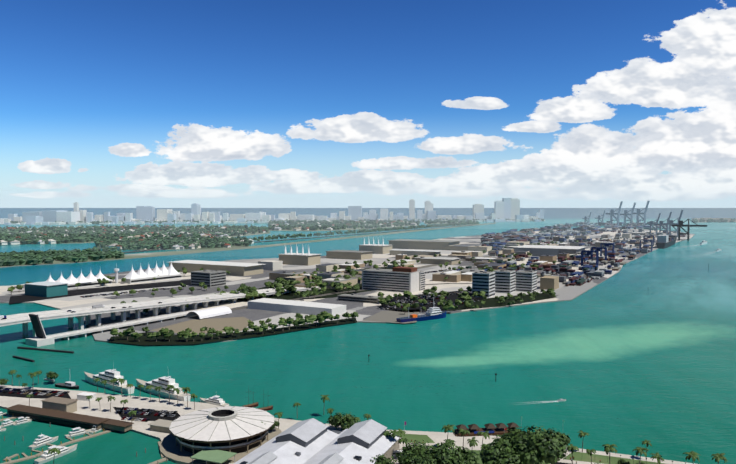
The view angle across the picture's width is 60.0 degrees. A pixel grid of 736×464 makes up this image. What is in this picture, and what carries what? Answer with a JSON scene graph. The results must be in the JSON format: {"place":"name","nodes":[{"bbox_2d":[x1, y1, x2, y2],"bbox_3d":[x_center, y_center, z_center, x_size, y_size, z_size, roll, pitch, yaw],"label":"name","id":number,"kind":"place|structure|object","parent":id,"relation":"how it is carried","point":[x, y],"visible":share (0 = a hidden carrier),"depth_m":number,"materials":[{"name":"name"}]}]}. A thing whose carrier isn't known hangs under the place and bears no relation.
{"place":"outdoors","nodes":[
{"label":"outdoors","id":0,"kind":"place"},
{"bbox_2d":[21,227,269,243],"bbox_3d":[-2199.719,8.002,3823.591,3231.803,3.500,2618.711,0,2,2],"label":"residential island ground","id":1,"kind":"structure","parent":0,"point":[256,233],"depth_m":3488.42,"materials":[{"name":"green plant"}]},
{"bbox_2d":[0,220,416,249],"bbox_3d":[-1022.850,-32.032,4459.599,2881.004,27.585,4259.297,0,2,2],"label":"houses","id":2,"kind":"structure","parent":1,"relation":"on","point":[52,241],"depth_m":3196.47,"materials":[{"name":"white paint"}]},
{"bbox_2d":[97,245,247,250],"bbox_3d":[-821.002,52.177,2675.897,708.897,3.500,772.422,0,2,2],"label":"residential island ground","id":3,"kind":"structure","parent":0,"point":[181,249],"depth_m":2346.16,"materials":[{"name":"green"}]},
{"bbox_2d":[0,223,495,267],"bbox_3d":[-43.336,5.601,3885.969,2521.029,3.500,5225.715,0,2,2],"label":"causeway ground","id":4,"kind":"structure","parent":0,"point":[138,255],"depth_m":2232.97,"materials":[{"name":"green"}]},
{"bbox_2d":[0,221,478,265],"bbox_3d":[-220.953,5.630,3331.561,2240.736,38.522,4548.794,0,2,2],"label":"shoreline trees","id":5,"kind":"object","parent":4,"relation":"on","point":[14,257],"visible":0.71,"depth_m":1970.98,"materials":[{"name":"green plant"}]},
{"bbox_2d":[0,218,544,223],"bbox_3d":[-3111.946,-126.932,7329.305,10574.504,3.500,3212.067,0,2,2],"label":"miami beach ground","id":6,"kind":"structure","parent":0,"point":[93,219],"depth_m":8127.02,"materials":[{"name":"green"}]},
{"bbox_2d":[10,218,543,223],"bbox_3d":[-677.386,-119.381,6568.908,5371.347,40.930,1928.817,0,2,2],"label":"miami beach trees","id":7,"kind":"object","parent":6,"relation":"on","point":[106,221],"depth_m":6137.47,"materials":[{"name":"green plant"}]},
{"bbox_2d":[4,198,735,224],"bbox_3d":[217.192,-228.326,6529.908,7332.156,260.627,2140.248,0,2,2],"label":"city skyline","id":8,"kind":"structure","parent":6,"relation":"on","point":[121,217],"depth_m":6360.44},
{"bbox_2d":[123,225,470,252],"bbox_3d":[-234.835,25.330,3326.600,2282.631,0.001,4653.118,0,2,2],"label":"causeway road","id":9,"kind":"structure","parent":0,"point":[291,239],"depth_m":3150.17,"materials":[{"name":"grey asphalt"}]},
{"bbox_2d":[268,225,417,230],"bbox_3d":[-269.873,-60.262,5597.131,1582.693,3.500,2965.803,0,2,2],"label":"residential island ground","id":10,"kind":"structure","parent":0,"point":[340,229],"depth_m":4438.39,"materials":[{"name":"green"}]},
{"bbox_2d":[0,218,479,248],"bbox_3d":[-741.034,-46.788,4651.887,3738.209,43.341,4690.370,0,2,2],"label":"residential island trees","id":11,"kind":"object","parent":10,"relation":"on","point":[77,235],"depth_m":3375.60,"materials":[{"name":"green plant"}]},
{"bbox_2d":[0,228,694,345],"bbox_3d":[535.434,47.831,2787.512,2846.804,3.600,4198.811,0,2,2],"label":"island","id":12,"kind":"structure","parent":0,"point":[563,292],"depth_m":1135.91,"materials":[{"name":"grey concrete"}]},
{"bbox_2d":[46,261,181,288],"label":"tent terminals","id":13,"kind":"object","parent":12,"relation":"on","point":[141,275],"visible":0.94,"depth_m":1293.46,"materials":[{"name":"tensile fabric"}]},
{"bbox_2d":[186,306,231,318],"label":"arched canopy","id":14,"kind":"object","parent":12,"relation":"on","point":[212,312],"visible":1,"depth_m":894.39,"materials":[{"name":"paint"}]},
{"bbox_2d":[10,254,505,310],"bbox_3d":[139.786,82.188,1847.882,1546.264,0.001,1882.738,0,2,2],"label":"island roads","id":15,"kind":"structure","parent":12,"relation":"on","point":[426,266],"depth_m":1176.89,"materials":[{"name":"grey asphalt"}]},
{"bbox_2d":[9,267,555,344],"bbox_3d":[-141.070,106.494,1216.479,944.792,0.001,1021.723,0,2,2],"label":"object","id":16,"kind":"structure","parent":12,"relation":"on","point":[391,315],"depth_m":904.57,"materials":[{"name":"green plant"}]},
{"bbox_2d":[7,240,577,341],"bbox_3d":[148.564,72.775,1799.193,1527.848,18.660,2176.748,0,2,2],"label":"island tree crowns","id":17,"kind":"object","parent":12,"relation":"on","point":[322,316],"visible":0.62,"depth_m":1059.00,"materials":[{"name":"green plant"}]},
{"bbox_2d":[25,236,586,315],"bbox_3d":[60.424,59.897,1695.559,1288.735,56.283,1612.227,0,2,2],"label":"port buildings","id":18,"kind":"structure","parent":12,"relation":"on","point":[393,279],"depth_m":1187.90,"materials":[{"name":"paint"}]},
{"bbox_2d":[80,269,560,309],"bbox_3d":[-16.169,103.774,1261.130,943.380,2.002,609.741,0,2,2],"label":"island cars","id":19,"kind":"object","parent":12,"relation":"on","point":[396,301],"visible":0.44,"depth_m":1082.52,"materials":[{"name":"metal"}]},
{"bbox_2d":[269,231,654,288],"bbox_3d":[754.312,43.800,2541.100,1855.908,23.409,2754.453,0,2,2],"label":"warehouses","id":20,"kind":"structure","parent":12,"relation":"on","point":[475,251],"depth_m":1638.89,"materials":[{"name":"paint"}]},
{"bbox_2d":[454,221,685,286],"bbox_3d":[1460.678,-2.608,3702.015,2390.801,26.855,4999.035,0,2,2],"label":"container stacks","id":21,"kind":"object","parent":12,"relation":"on","point":[588,268],"visible":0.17,"depth_m":2316.01,"materials":[{"name":"paint"}]},
{"bbox_2d":[581,235,653,265],"bbox_3d":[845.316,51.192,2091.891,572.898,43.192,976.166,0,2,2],"label":"gantry cranes","id":22,"kind":"object","parent":12,"relation":"on","point":[598,249],"visible":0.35,"depth_m":1765.64,"materials":[{"name":"paint"}]},
{"bbox_2d":[582,201,706,240],"bbox_3d":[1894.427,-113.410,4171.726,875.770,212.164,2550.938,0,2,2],"label":"gantry cranes","id":23,"kind":"object","parent":12,"relation":"on","point":[679,224],"depth_m":3607.02,"materials":[{"name":"paint"}]},
{"bbox_2d":[0,385,694,463],"bbox_3d":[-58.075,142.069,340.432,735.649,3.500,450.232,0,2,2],"label":"waterfront promenade","id":24,"kind":"structure","parent":0,"point":[96,408],"depth_m":479.28,"materials":[{"name":"grey concrete"}]},
{"bbox_2d":[5,392,171,432],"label":"waterfront buildings","id":25,"kind":"structure","parent":24,"relation":"on","point":[59,410],"depth_m":457.63,"materials":[{"name":"paint"}]},
{"bbox_2d":[190,449,236,463],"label":"green canopy","id":26,"kind":"object","parent":24,"relation":"on","point":[215,456],"visible":0.94,"depth_m":380.12,"materials":[{"name":"fabric"}]},
{"bbox_2d":[159,406,281,463],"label":"round pavilion","id":27,"kind":"structure","parent":24,"relation":"on","point":[235,429],"depth_m":403.95,"materials":[{"name":"paint"}]},
{"bbox_2d":[0,387,570,463],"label":"parking asphalt","id":28,"kind":"structure","parent":24,"relation":"on","point":[151,417],"depth_m":484.02,"materials":[{"name":"grey asphalt"}]},
{"bbox_2d":[0,388,177,421],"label":"parked cars","id":29,"kind":"object","parent":28,"relation":"on","point":[50,392],"visible":0.85,"depth_m":480.89,"materials":[{"name":"black metal"}]},
{"bbox_2d":[234,418,399,463],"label":"marketplace halls","id":30,"kind":"object","parent":24,"relation":"on","point":[312,441],"visible":0.96,"depth_m":378.26,"materials":[{"name":"white metal"}]},
{"bbox_2d":[0,371,646,463],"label":"trees","id":31,"kind":"object","parent":24,"relation":"on","point":[518,446],"visible":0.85,"depth_m":360.24,"materials":[{"name":"green plant"}]},
{"bbox_2d":[402,434,664,463],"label":"park lawn","id":32,"kind":"structure","parent":24,"relation":"on","point":[586,457],"depth_m":391.10,"materials":[{"name":"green plant"}]},
{"bbox_2d":[393,416,685,463],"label":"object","id":33,"kind":"object","parent":24,"relation":"on","point":[395,452],"visible":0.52,"depth_m":392.10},
{"bbox_2d":[0,208,735,463],"bbox_3d":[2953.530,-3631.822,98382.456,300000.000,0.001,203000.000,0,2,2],"label":"sea water","id":34,"kind":"structure","parent":0,"point":[626,360],"depth_m":649.51,"materials":[{"name":"teal liquid"}]},
{"bbox_2d":[12,310,196,361],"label":"drawbridge","id":35,"kind":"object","parent":34,"relation":"in","point":[41,338],"visible":0.75,"depth_m":731.42,"materials":[{"name":"concrete"}]},
{"bbox_2d":[0,369,228,463],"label":"yachts","id":36,"kind":"object","parent":34,"relation":"on","point":[109,375],"visible":0.83,"depth_m":507.31,"materials":[{"name":"white plastic"}]},
{"bbox_2d":[0,286,320,336],"bbox_3d":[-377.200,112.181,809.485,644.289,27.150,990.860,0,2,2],"label":"bridge","id":37,"kind":"structure","parent":34,"relation":"on","point":[81,313],"depth_m":870.12,"materials":[{"name":"concrete"}]},
{"bbox_2d":[0,288,274,319],"bbox_3d":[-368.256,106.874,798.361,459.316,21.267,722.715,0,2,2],"label":"vehicles","id":38,"kind":"object","parent":37,"relation":"on","point":[2,317],"visible":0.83,"depth_m":850.45,"materials":[{"name":"white metal"}]},
{"bbox_2d":[44,377,519,436],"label":"umbrellas","id":39,"kind":"object","parent":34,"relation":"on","point":[491,428],"visible":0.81,"depth_m":434.16,"materials":[{"name":"fabric"}]},
{"bbox_2d":[0,264,708,463],"bbox_3d":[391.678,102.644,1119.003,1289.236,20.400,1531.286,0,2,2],"label":"dock piles","id":40,"kind":"object","parent":34,"relation":"on","point":[71,441],"visible":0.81,"depth_m":404.74,"materials":[{"name":"brown wood"}]},
{"bbox_2d":[396,307,446,322],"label":"research ship","id":41,"kind":"object","parent":34,"relation":"on","point":[432,313],"visible":0.94,"depth_m":877.68},
{"bbox_2d":[557,240,720,401],"bbox_3d":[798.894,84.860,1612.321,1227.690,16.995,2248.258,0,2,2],"label":"motorboats","id":42,"kind":"object","parent":34,"relation":"on","point":[703,242],"visible":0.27,"depth_m":2262.07,"materials":[{"name":"white plastic"}]},
{"bbox_2d":[656,235,676,248],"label":"cargo ship","id":43,"kind":"object","parent":34,"relation":"on","point":[664,241],"depth_m":2418.13,"materials":[{"name":"paint"}]},
{"bbox_2d":[0,184,735,238],"bbox_3d":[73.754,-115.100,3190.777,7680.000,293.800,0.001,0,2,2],"label":"buildings","id":44,"kind":"structure","parent":0,"point":[375,211],"depth_m":3192.99,"materials":[{"name":"grey concrete"}]},
{"bbox_2d":[0,183,735,228],"bbox_3d":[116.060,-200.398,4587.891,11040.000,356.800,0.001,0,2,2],"label":"buildings","id":45,"kind":"structure","parent":0,"point":[374,207],"depth_m":4590.41,"materials":[{"name":"grey concrete"}]},
{"bbox_2d":[0,198,735,223],"bbox_3d":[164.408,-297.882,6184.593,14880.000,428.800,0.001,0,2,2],"label":"buildings","id":46,"kind":"structure","parent":0,"point":[417,214],"depth_m":6175.86,"materials":[{"name":"grey concrete"}]},
{"bbox_2d":[0,0,735,207],"label":"sky","id":47,"kind":"structure","parent":0,"point":[143,96],"materials":[{"name":"blue"}]},
{"bbox_3d":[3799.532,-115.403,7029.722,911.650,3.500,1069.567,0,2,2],"label":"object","id":48,"kind":"structure","parent":0,"visible":0},
{"bbox_2d":[692,218,735,221],"bbox_3d":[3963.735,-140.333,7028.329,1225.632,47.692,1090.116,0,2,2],"label":"distant trees","id":49,"kind":"object","parent":48,"relation":"on","point":[720,220],"depth_m":6633.28,"materials":[{"name":"green plant"}]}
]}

